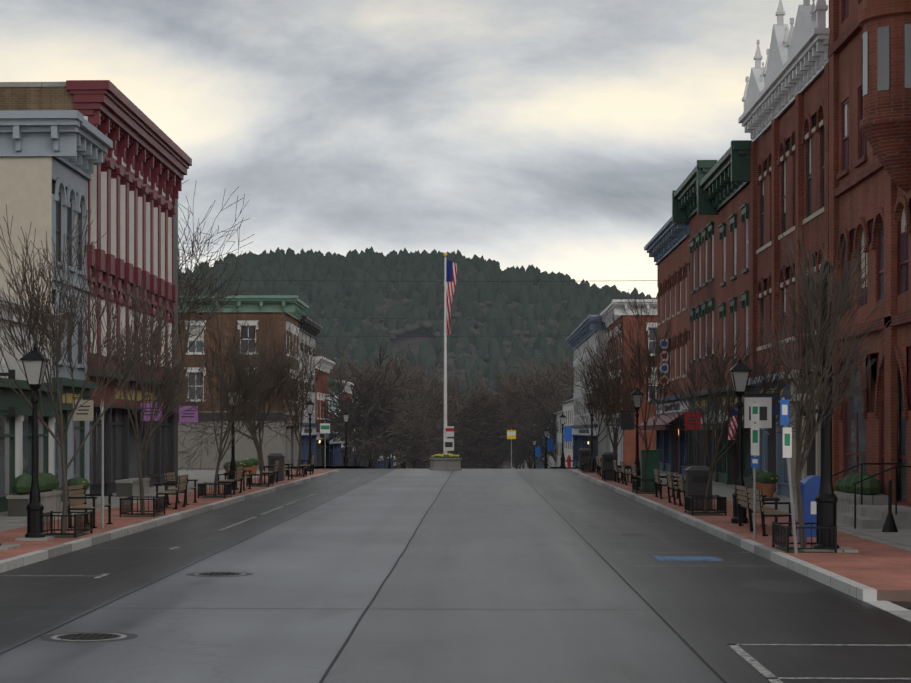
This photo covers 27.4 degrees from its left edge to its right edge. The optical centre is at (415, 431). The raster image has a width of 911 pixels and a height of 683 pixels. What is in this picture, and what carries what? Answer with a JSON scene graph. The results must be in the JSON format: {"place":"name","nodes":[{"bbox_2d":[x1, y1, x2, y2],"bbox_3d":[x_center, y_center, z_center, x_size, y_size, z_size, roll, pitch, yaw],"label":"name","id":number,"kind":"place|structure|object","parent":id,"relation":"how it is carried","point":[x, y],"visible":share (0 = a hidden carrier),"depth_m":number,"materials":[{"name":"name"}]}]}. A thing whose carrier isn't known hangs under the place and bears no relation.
{"place":"outdoors","nodes":[
{"label":"outdoors","id":0,"kind":"place"},
{"bbox_2d":[0,0,828,298],"label":"sky","id":1,"kind":"structure","parent":0,"point":[555,136],"materials":[{"name":"grey"}]},
{"bbox_2d":[178,279,656,284],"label":"overhead wire","id":2,"kind":"object","parent":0,"point":[534,282],"visible":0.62,"depth_m":118.21,"materials":[{"name":"grey paint"}]},
{"bbox_2d":[336,315,526,468],"bbox_3d":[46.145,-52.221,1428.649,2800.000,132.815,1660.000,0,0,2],"label":"hill terrain","id":3,"kind":"structure","parent":0,"point":[414,343],"depth_m":847.80,"materials":[{"name":"plant"}]},
{"bbox_2d":[210,279,608,408],"bbox_3d":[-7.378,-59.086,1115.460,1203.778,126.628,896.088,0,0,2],"label":"trees","id":4,"kind":"object","parent":3,"relation":"on","point":[409,328],"visible":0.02,"depth_m":856.67,"materials":[{"name":"plant"}]},
{"bbox_2d":[178,247,657,412],"bbox_3d":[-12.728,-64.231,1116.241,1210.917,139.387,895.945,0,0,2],"label":"hill conifers","id":5,"kind":"object","parent":3,"relation":"on","point":[369,276],"visible":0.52,"depth_m":963.78,"materials":[{"name":"plant"}]},
{"bbox_2d":[443,252,453,454],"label":"flagpole","id":6,"kind":"object","parent":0,"point":[448,445],"visible":0.85,"depth_m":107.32,"materials":[{"name":"metal"}]},
{"bbox_2d":[446,259,456,333],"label":"flag","id":7,"kind":"object","parent":6,"relation":"attached to","point":[451,272],"visible":0.96,"depth_m":107.40,"materials":[{"name":"fabric"}]},
{"bbox_2d":[0,469,910,682],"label":"road","id":8,"kind":"structure","parent":0,"point":[492,569],"depth_m":24.11,"materials":[{"name":"asphalt"}]},
{"bbox_2d":[429,453,461,469],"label":"flower planter","id":9,"kind":"object","parent":8,"relation":"on","point":[449,461],"visible":0.96,"depth_m":106.71,"materials":[{"name":"concrete"}]},
{"bbox_2d":[0,470,910,682],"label":"road markings","id":10,"kind":"object","parent":8,"relation":"on","point":[781,587],"visible":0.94,"depth_m":24.05,"materials":[{"name":"white paint"}]},
{"bbox_2d":[0,466,910,621],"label":"pavements","id":11,"kind":"structure","parent":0,"point":[875,570],"depth_m":37.25,"materials":[{"name":"brick"}]},
{"bbox_2d":[0,370,19,549],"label":"banner pole","id":12,"kind":"object","parent":11,"relation":"on","point":[10,374],"visible":1,"depth_m":32.50,"materials":[{"name":"black metal"}]},
{"bbox_2d":[0,296,62,511],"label":"storefront","id":13,"kind":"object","parent":11,"relation":"on","point":[16,446],"visible":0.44,"depth_m":48.55,"materials":[{"name":"green paint"}]},
{"bbox_2d":[6,472,61,515],"bbox_3d":[-9.465,1.526,46.486,0.607,1.022,3.665,0,0,2],"label":"planter","id":14,"kind":"object","parent":11,"relation":"on","point":[50,496],"visible":0.73,"depth_m":45.53,"materials":[{"name":"concrete"}]},
{"bbox_2d":[15,536,53,540],"bbox_3d":[-7.139,2.013,35.050,0.600,0.052,0.600,0,0,2],"label":"lamp pad","id":15,"kind":"object","parent":11,"relation":"on","point":[45,538],"visible":0.93,"depth_m":34.76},
{"bbox_2d":[20,343,49,537],"bbox_3d":[-7.139,0.177,35.050,0.460,3.720,0.560,0,0,2],"label":"lamp post","id":16,"kind":"object","parent":11,"relation":"on","point":[34,361],"visible":0.98,"depth_m":34.95,"materials":[{"name":"metal"}]},
{"bbox_2d":[0,110,112,501],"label":"pale grey building","id":17,"kind":"structure","parent":11,"relation":"on","point":[49,159],"depth_m":52.49,"materials":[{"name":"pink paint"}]},
{"bbox_2d":[72,397,94,420],"bbox_3d":[-9.761,-0.656,54.748,0.750,0.685,0.036,0,0,2],"label":"shop sign","id":18,"kind":"object","parent":17,"relation":"attached to","point":[84,412],"visible":0.85,"depth_m":54.73,"materials":[{"name":"paint"}]},
{"bbox_2d":[43,511,92,537],"bbox_3d":[-6.890,1.817,36.543,0.840,0.460,1.540,0,0,2],"label":"tree guard","id":19,"kind":"object","parent":11,"relation":"on","point":[78,521],"visible":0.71,"depth_m":36.38,"materials":[{"name":"black metal"}]},
{"bbox_2d":[0,205,181,532],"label":"street tree","id":20,"kind":"object","parent":19,"relation":"on","point":[36,304],"visible":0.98,"depth_m":36.47,"materials":[{"name":"brown plant"}]},
{"bbox_2d":[67,477,89,506],"bbox_3d":[-9.160,1.637,50.726,0.640,0.800,0.650,0,0,2],"label":"flower pot","id":21,"kind":"object","parent":11,"relation":"on","point":[76,481],"visible":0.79,"depth_m":50.55,"materials":[{"name":"ceramic"}]},
{"bbox_2d":[68,484,112,527],"bbox_3d":[-7.007,1.597,40.160,0.670,0.880,1.800,0,0,2],"label":"bench","id":22,"kind":"object","parent":11,"relation":"on","point":[82,498],"visible":0.77,"depth_m":39.98,"materials":[{"name":"wood"}]},
{"bbox_2d":[0,80,191,496],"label":"building","id":23,"kind":"structure","parent":11,"relation":"on","point":[134,185],"depth_m":63.36,"materials":[{"name":"red brick"}]},
{"bbox_2d":[140,400,161,420],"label":"hanging sign","id":24,"kind":"object","parent":23,"relation":"attached to","point":[147,410],"visible":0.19,"depth_m":65.73,"materials":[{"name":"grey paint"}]},
{"bbox_2d":[179,404,197,421],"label":"hanging sign","id":25,"kind":"object","parent":23,"relation":"attached to","point":[190,415],"visible":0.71,"depth_m":74.22,"materials":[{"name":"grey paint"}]},
{"bbox_2d":[100,400,103,528],"bbox_3d":[-6.554,0.687,39.123,0.080,2.700,0.075,0,0,2],"label":"sign post","id":26,"kind":"object","parent":11,"relation":"on","point":[102,471],"visible":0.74,"depth_m":39.12,"materials":[{"name":"metal"}]},
{"bbox_2d":[115,478,149,496],"bbox_3d":[-9.021,1.782,59.726,0.560,0.510,3.060,0,0,2],"label":"planter","id":27,"kind":"object","parent":11,"relation":"on","point":[129,487],"visible":0.82,"depth_m":58.23,"materials":[{"name":"concrete"}]},
{"bbox_2d":[120,496,164,516],"bbox_3d":[-6.601,1.817,45.238,0.840,0.460,1.540,0,0,2],"label":"tree guard","id":28,"kind":"object","parent":11,"relation":"on","point":[155,511],"visible":0.94,"depth_m":44.84,"materials":[{"name":"black metal"}]},
{"bbox_2d":[83,276,218,512],"bbox_3d":[-6.497,-0.942,45.175,2.803,5.963,2.691,0,0,26],"label":"street tree","id":29,"kind":"object","parent":28,"relation":"on","point":[169,390],"visible":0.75,"depth_m":45.06,"materials":[{"name":"brown plant"}]},
{"bbox_2d":[154,474,187,508],"bbox_3d":[-6.470,1.597,49.586,0.670,0.880,1.500,0,0,2],"label":"bench","id":30,"kind":"object","parent":11,"relation":"on","point":[180,482],"visible":0.88,"depth_m":49.36,"materials":[{"name":"wood"}]},
{"bbox_2d":[164,472,197,504],"bbox_3d":[-6.586,1.597,52.523,0.670,0.880,1.800,0,0,2],"label":"bench","id":31,"kind":"object","parent":11,"relation":"on","point":[174,477],"visible":0.65,"depth_m":52.52,"materials":[{"name":"wood"}]},
{"bbox_2d":[198,482,231,497],"bbox_3d":[-6.189,1.817,57.631,0.840,0.460,1.540,0,0,2],"label":"tree guard","id":32,"kind":"object","parent":11,"relation":"on","point":[226,494],"visible":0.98,"depth_m":57.45,"materials":[{"name":"black metal"}]},
{"bbox_2d":[161,302,285,496],"bbox_3d":[-5.767,-0.983,57.501,4.029,6.051,2.696,0,0,-16],"label":"street tree","id":33,"kind":"object","parent":32,"relation":"on","point":[244,400],"visible":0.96,"depth_m":57.47,"materials":[{"name":"brown plant"}]},
{"bbox_2d":[178,179,271,389],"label":"square tree","id":34,"kind":"object","parent":11,"relation":"on","point":[192,305],"visible":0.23,"depth_m":81.04,"materials":[{"name":"brown plant"}]},
{"bbox_2d":[218,466,243,494],"bbox_3d":[-6.049,1.597,61.048,0.670,0.880,1.800,0,0,2],"label":"bench","id":35,"kind":"object","parent":11,"relation":"on","point":[238,473],"visible":0.75,"depth_m":60.51,"materials":[{"name":"black metal"}]},
{"bbox_2d":[227,387,240,489],"bbox_3d":[-6.196,0.177,63.434,0.460,3.720,0.560,0,0,2],"label":"lamp post","id":36,"kind":"object","parent":11,"relation":"on","point":[232,466],"visible":0.4,"depth_m":63.37,"materials":[{"name":"metal"}]},
{"bbox_2d":[178,322,328,470],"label":"square tree","id":37,"kind":"object","parent":11,"relation":"on","point":[253,427],"visible":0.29,"depth_m":96.36,"materials":[{"name":"brown plant"}]},
{"bbox_2d":[246,473,273,486],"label":"tree guard","id":38,"kind":"object","parent":11,"relation":"on","point":[270,480],"visible":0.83,"depth_m":69.39,"materials":[{"name":"black metal"}]},
{"bbox_2d":[206,314,309,485],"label":"street tree","id":39,"kind":"object","parent":38,"relation":"on","point":[279,370],"visible":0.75,"depth_m":69.44,"materials":[{"name":"brown plant"}]},
{"bbox_2d":[259,460,279,482],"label":"bench","id":40,"kind":"object","parent":11,"relation":"on","point":[276,463],"visible":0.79,"depth_m":74.08,"materials":[{"name":"black metal"}]},
{"bbox_2d":[267,453,284,480],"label":"litter bin","id":41,"kind":"object","parent":11,"relation":"on","point":[273,458],"visible":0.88,"depth_m":76.31,"materials":[{"name":"metal"}]},
{"bbox_2d":[285,466,306,476],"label":"tree guard","id":42,"kind":"object","parent":11,"relation":"on","point":[304,472],"visible":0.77,"depth_m":83.09,"materials":[{"name":"black metal"}]},
{"bbox_2d":[261,322,326,476],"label":"street tree","id":43,"kind":"object","parent":42,"relation":"on","point":[291,397],"visible":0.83,"depth_m":83.06,"materials":[{"name":"brown plant"}]},
{"bbox_2d":[305,399,314,471],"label":"lamp post","id":44,"kind":"object","parent":11,"relation":"on","point":[310,408],"visible":0.77,"depth_m":92.52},
{"bbox_2d":[320,421,329,467],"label":"sign post","id":45,"kind":"object","parent":11,"relation":"on","point":[325,427],"visible":1,"depth_m":103.58,"materials":[{"name":"metal"}]},
{"bbox_2d":[315,356,334,465],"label":"building row","id":46,"kind":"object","parent":11,"relation":"on","point":[321,394],"visible":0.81,"depth_m":142.89,"materials":[{"name":"red brick"}]},
{"bbox_2d":[342,411,349,466],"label":"lamp post","id":47,"kind":"object","parent":11,"relation":"on","point":[346,414],"visible":1,"depth_m":121.51,"materials":[{"name":"black metal"}]},
{"bbox_2d":[322,341,414,467],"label":"street tree","id":48,"kind":"object","parent":11,"relation":"on","point":[368,403],"visible":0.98,"depth_m":143.39,"materials":[{"name":"brown plant"}]},
{"bbox_2d":[355,413,415,468],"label":"street tree","id":49,"kind":"object","parent":11,"relation":"on","point":[399,438],"visible":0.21,"depth_m":182.20,"materials":[{"name":"brown plant"}]},
{"bbox_2d":[382,398,459,468],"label":"street tree","id":50,"kind":"object","parent":11,"relation":"on","point":[419,442],"visible":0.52,"depth_m":215.49,"materials":[{"name":"brown plant"}]},
{"bbox_2d":[559,413,565,466],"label":"lamp post","id":51,"kind":"object","parent":11,"relation":"on","point":[562,417],"visible":1,"depth_m":126.03,"materials":[{"name":"black metal"}]},
{"bbox_2d":[535,426,572,456],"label":"lamp banners","id":52,"kind":"object","parent":51,"relation":"attached to","point":[567,433],"visible":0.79,"depth_m":157.09,"materials":[{"name":"blue fabric"}]},
{"bbox_2d":[578,448,590,469],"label":"litter bin","id":53,"kind":"object","parent":11,"relation":"on","point":[584,455],"visible":0.6,"depth_m":97.84,"materials":[{"name":"metal"}]},
{"bbox_2d":[582,463,600,472],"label":"tree guard","id":54,"kind":"object","parent":11,"relation":"on","point":[587,471],"visible":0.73,"depth_m":91.41,"materials":[{"name":"black metal"}]},
{"bbox_2d":[572,335,644,470],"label":"street tree","id":55,"kind":"object","parent":54,"relation":"on","point":[587,407],"visible":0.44,"depth_m":91.79,"materials":[{"name":"brown plant"}]},
{"bbox_2d":[601,452,617,477],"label":"litter bin","id":56,"kind":"object","parent":11,"relation":"on","point":[607,461],"visible":0.73,"depth_m":79.85,"materials":[{"name":"metal"}]},
{"bbox_2d":[602,469,624,480],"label":"tree guard","id":57,"kind":"object","parent":11,"relation":"on","point":[604,476],"visible":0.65,"depth_m":76.97,"materials":[{"name":"black metal"}]},
{"bbox_2d":[581,344,659,478],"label":"street tree","id":58,"kind":"object","parent":57,"relation":"on","point":[631,407],"visible":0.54,"depth_m":77.28,"materials":[{"name":"brown plant"}]},
{"bbox_2d":[613,460,631,482],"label":"bench","id":59,"kind":"object","parent":11,"relation":"on","point":[615,465],"visible":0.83,"depth_m":74.35,"materials":[{"name":"black metal"}]},
{"bbox_2d":[620,388,642,486],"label":"lamp post","id":60,"kind":"object","parent":11,"relation":"on","point":[635,396],"visible":0.83,"depth_m":68.12,"materials":[{"name":"black metal"}]},
{"bbox_2d":[632,479,661,493],"bbox_3d":[7.657,1.817,61.773,0.840,0.460,1.540,0,0,2],"label":"tree guard","id":61,"kind":"object","parent":11,"relation":"on","point":[634,484],"visible":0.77,"depth_m":61.49,"materials":[{"name":"black metal"}]},
{"bbox_2d":[546,290,678,492],"bbox_3d":[6.822,-1.371,61.783,3.288,6.826,3.979,0,0,39],"label":"street tree","id":62,"kind":"object","parent":61,"relation":"on","point":[640,362],"visible":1,"depth_m":61.60,"materials":[{"name":"brown plant"}]},
{"bbox_2d":[639,450,660,489],"bbox_3d":[8.098,1.337,64.510,0.660,1.400,0.760,0,0,2],"label":"utility cabinet","id":63,"kind":"object","parent":11,"relation":"on","point":[653,459],"visible":0.82,"depth_m":64.16,"materials":[{"name":"metal"}]},
{"bbox_2d":[653,469,678,498],"bbox_3d":[7.680,1.597,57.218,0.670,0.880,1.500,0,0,2],"label":"bench","id":64,"kind":"object","parent":11,"relation":"on","point":[657,478],"visible":0.73,"depth_m":57.03,"materials":[{"name":"black metal"}]},
{"bbox_2d":[666,472,681,504],"bbox_3d":[7.463,1.597,52.646,0.670,0.880,1.500,0,0,2],"label":"bench","id":65,"kind":"object","parent":11,"relation":"on","point":[672,481],"visible":0.58,"depth_m":52.46,"materials":[{"name":"wood"}]},
{"bbox_2d":[676,474,684,507],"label":"bench","id":66,"kind":"object","parent":11,"relation":"on","point":[680,477],"visible":0.42,"depth_m":50.45,"materials":[{"name":"wood"}]},
{"bbox_2d":[684,466,713,508],"bbox_3d":[7.305,1.467,48.177,0.680,1.140,0.680,0,0,2],"label":"litter bin","id":67,"kind":"object","parent":11,"relation":"on","point":[696,479],"visible":0.62,"depth_m":47.87,"materials":[{"name":"metal"}]},
{"bbox_2d":[685,495,726,515],"bbox_3d":[7.132,1.817,45.982,0.840,0.460,1.540,0,0,2],"label":"tree guard","id":68,"kind":"object","parent":11,"relation":"on","point":[721,504],"visible":0.96,"depth_m":45.81,"materials":[{"name":"black metal"}]},
{"bbox_2d":[649,330,843,513],"bbox_3d":[8.110,-0.244,45.772,4.766,4.574,2.056,0,0,20],"label":"street tree","id":69,"kind":"object","parent":68,"relation":"on","point":[716,407],"visible":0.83,"depth_m":45.98,"materials":[{"name":"brown plant"}]},
{"bbox_2d":[728,357,772,523],"bbox_3d":[7.447,0.177,41.469,0.950,3.720,0.560,0,0,2],"label":"lamp post","id":70,"kind":"object","parent":11,"relation":"on","point":[739,371],"visible":0.88,"depth_m":41.44,"materials":[{"name":"black metal"}]},
{"bbox_2d":[751,402,758,538],"bbox_3d":[6.429,0.737,35.390,0.160,2.600,0.075,0,0,2],"label":"parking sign post","id":71,"kind":"object","parent":11,"relation":"on","point":[754,435],"visible":1,"depth_m":35.35,"materials":[{"name":"metal"}]},
{"bbox_2d":[735,485,778,525],"bbox_3d":[7.199,1.597,39.417,0.670,0.880,1.800,0,0,2],"label":"bench","id":72,"kind":"object","parent":11,"relation":"on","point":[741,495],"visible":0.48,"depth_m":39.84,"materials":[{"name":"wood"}]},
{"bbox_2d":[758,471,778,497],"bbox_3d":[10.878,1.624,57.560,0.640,0.826,0.657,0,0,2],"label":"flower pot","id":73,"kind":"object","parent":11,"relation":"on","point":[767,480],"visible":1,"depth_m":57.38,"materials":[{"name":"ceramic"}]},
{"bbox_2d":[746,488,792,535],"bbox_3d":[7.034,1.597,37.139,0.670,0.880,1.800,0,0,2],"label":"bench","id":74,"kind":"object","parent":11,"relation":"on","point":[776,513],"visible":0.88,"depth_m":36.56,"materials":[{"name":"wood"}]},
{"bbox_2d":[780,397,797,554],"bbox_3d":[6.175,0.737,30.896,0.298,2.604,0.075,0,0,2],"label":"sign post","id":75,"kind":"object","parent":11,"relation":"on","point":[787,432],"visible":1,"depth_m":30.86,"materials":[{"name":"metal"}]},
{"bbox_2d":[772,522,836,552],"bbox_3d":[6.670,1.817,32.090,0.840,0.460,1.540,0,0,2],"label":"tree guard","id":76,"kind":"object","parent":11,"relation":"on","point":[777,533],"visible":0.69,"depth_m":31.58,"materials":[{"name":"black metal"}]},
{"bbox_2d":[798,475,820,544],"bbox_3d":[7.216,1.417,33.770,0.540,1.240,0.564,0,0,2],"label":"mailbox","id":77,"kind":"object","parent":11,"relation":"on","point":[810,486],"visible":0.33,"depth_m":33.50,"materials":[{"name":"metal"}]},
{"bbox_2d":[757,225,891,547],"bbox_3d":[6.851,-0.692,31.314,2.468,5.467,3.309,0,0,2],"label":"street tree","id":78,"kind":"object","parent":11,"relation":"on","point":[818,341],"visible":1,"depth_m":31.50,"materials":[{"name":"brown plant"}]},
{"bbox_2d":[797,261,857,552],"bbox_3d":[7.008,-0.437,31.878,0.910,4.952,0.900,0,0,2],"label":"banner pole","id":79,"kind":"object","parent":11,"relation":"on","point":[826,499],"visible":0.65,"depth_m":31.79,"materials":[{"name":"black metal"}]},
{"bbox_2d":[882,480,897,531],"bbox_3d":[9.613,1.502,37.845,0.340,1.070,0.323,0,0,2],"label":"ash urn","id":80,"kind":"object","parent":11,"relation":"on","point":[889,525],"visible":1,"depth_m":37.80,"materials":[{"name":"black metal"}]},
{"bbox_2d":[684,412,700,429],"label":"red shop sign","id":81,"kind":"object","parent":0,"point":[690,416],"visible":0.67,"depth_m":69.08,"materials":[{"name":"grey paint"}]},
{"bbox_2d":[728,406,742,439],"bbox_3d":[8.859,-0.238,51.628,0.417,0.950,0.100,0,0,2],"label":"flag","id":82,"kind":"object","parent":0,"point":[731,432],"visible":0.54,"depth_m":51.63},
{"bbox_3d":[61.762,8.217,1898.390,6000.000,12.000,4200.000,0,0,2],"label":"ground","id":83,"kind":"structure","parent":0,"visible":0},
{"bbox_2d":[178,295,308,468],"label":"tan corner building","id":84,"kind":"structure","parent":83,"relation":"on","point":[284,310],"depth_m":115.55,"materials":[{"name":"brown brick"}]},
{"bbox_2d":[290,316,322,468],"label":"building row","id":85,"kind":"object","parent":83,"relation":"on","point":[305,322],"visible":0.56,"depth_m":130.68,"materials":[{"name":"paint"}]},
{"bbox_2d":[328,379,346,465],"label":"building row","id":86,"kind":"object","parent":83,"relation":"on","point":[334,453],"visible":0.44,"depth_m":154.14,"materials":[{"name":"blue paint"}]},
{"bbox_2d":[341,381,353,465],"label":"building row","id":87,"kind":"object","parent":83,"relation":"on","point":[347,388],"visible":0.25,"depth_m":167.86,"materials":[{"name":"white brick"}]},
{"bbox_2d":[332,353,443,468],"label":"riverside tree","id":88,"kind":"object","parent":83,"relation":"on","point":[427,425],"visible":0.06,"depth_m":285.49,"materials":[{"name":"plant"}]},
{"bbox_2d":[330,340,466,428],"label":"riverside tree","id":89,"kind":"object","parent":83,"relation":"on","point":[423,399],"visible":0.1,"depth_m":257.39,"materials":[{"name":"plant"}]},
{"bbox_2d":[406,370,473,468],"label":"riverside tree","id":90,"kind":"object","parent":83,"relation":"on","point":[440,433],"visible":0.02,"depth_m":333.41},
{"bbox_2d":[390,359,498,468],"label":"riverside tree","id":91,"kind":"object","parent":83,"relation":"on","point":[412,459],"visible":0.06,"depth_m":316.96,"materials":[{"name":"plant"}]},
{"bbox_2d":[392,355,523,468],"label":"riverside tree","id":92,"kind":"object","parent":83,"relation":"on","point":[457,417],"visible":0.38,"depth_m":295.47,"materials":[{"name":"plant"}]},
{"bbox_2d":[416,402,509,468],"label":"riverside tree","id":93,"kind":"object","parent":83,"relation":"on","point":[457,453],"visible":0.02,"depth_m":345.79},
{"bbox_2d":[468,425,533,468],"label":"riverside tree","id":94,"kind":"object","parent":83,"relation":"on","point":[487,446],"visible":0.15,"depth_m":325.85,"materials":[{"name":"plant"}]},
{"bbox_2d":[455,356,552,468],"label":"riverside tree","id":95,"kind":"object","parent":83,"relation":"on","point":[495,407],"visible":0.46,"depth_m":299.27,"materials":[{"name":"plant"}]},
{"bbox_2d":[469,352,571,463],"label":"riverside tree","id":96,"kind":"object","parent":83,"relation":"on","point":[522,403],"visible":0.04,"depth_m":311.27,"materials":[{"name":"plant"}]},
{"bbox_2d":[494,350,573,468],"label":"riverside tree","id":97,"kind":"object","parent":83,"relation":"on","point":[550,416],"visible":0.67,"depth_m":241.56,"materials":[{"name":"plant"}]},
{"bbox_2d":[509,342,573,459],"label":"riverside tree","id":98,"kind":"object","parent":83,"relation":"on","point":[563,387],"visible":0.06,"depth_m":267.29,"materials":[{"name":"plant"}]},
{"bbox_2d":[532,355,573,442],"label":"riverside tree","id":99,"kind":"object","parent":83,"relation":"on","point":[572,371],"visible":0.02,"depth_m":285.57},
{"bbox_2d":[548,410,562,467],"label":"building","id":100,"kind":"structure","parent":83,"relation":"on","point":[557,462],"depth_m":234.46,"materials":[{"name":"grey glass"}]},
{"bbox_2d":[560,399,573,466],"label":"building","id":101,"kind":"structure","parent":83,"relation":"on","point":[568,409],"depth_m":207.46,"materials":[{"name":"beige paint"}]},
{"bbox_2d":[566,315,608,466],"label":"white building","id":102,"kind":"structure","parent":83,"relation":"on","point":[582,331],"depth_m":152.47,"materials":[{"name":"paint"}]},
{"bbox_2d":[600,299,656,468],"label":"building","id":103,"kind":"structure","parent":83,"relation":"on","point":[625,451],"depth_m":123.69,"materials":[{"name":"white paint"}]},
{"bbox_2d":[639,217,689,474],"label":"building","id":104,"kind":"structure","parent":83,"relation":"on","point":[667,247],"depth_m":91.92,"materials":[{"name":"red brick"}]},
{"bbox_2d":[672,160,719,481],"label":"building","id":105,"kind":"structure","parent":83,"relation":"on","point":[703,277],"depth_m":80.56,"materials":[{"name":"brick"}]},
{"bbox_2d":[697,140,757,488],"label":"building","id":106,"kind":"structure","parent":83,"relation":"on","point":[723,185],"depth_m":70.55,"materials":[{"name":"red brick"}]},
{"bbox_2d":[738,0,842,497],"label":"gothic building","id":107,"kind":"structure","parent":83,"relation":"on","point":[783,119],"depth_m":57.76,"materials":[{"name":"red brick"}]},
{"bbox_2d":[746,390,779,414],"bbox_3d":[10.993,-0.906,59.061,1.150,0.785,0.036,0,0,2],"label":"shop sign","id":108,"kind":"object","parent":107,"relation":"attached to","point":[775,410],"visible":0.19,"depth_m":59.03,"materials":[{"name":"blue paint"}]},
{"bbox_2d":[828,0,910,528],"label":"building","id":109,"kind":"structure","parent":83,"relation":"on","point":[869,52],"depth_m":44.27,"materials":[{"name":"red brick"}]},
{"bbox_2d":[834,474,881,512],"bbox_3d":[10.597,1.536,44.890,0.760,1.003,3.220,0,0,2],"label":"planter","id":110,"kind":"object","parent":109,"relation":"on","point":[872,486],"visible":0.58,"depth_m":44.22,"materials":[{"name":"concrete"}]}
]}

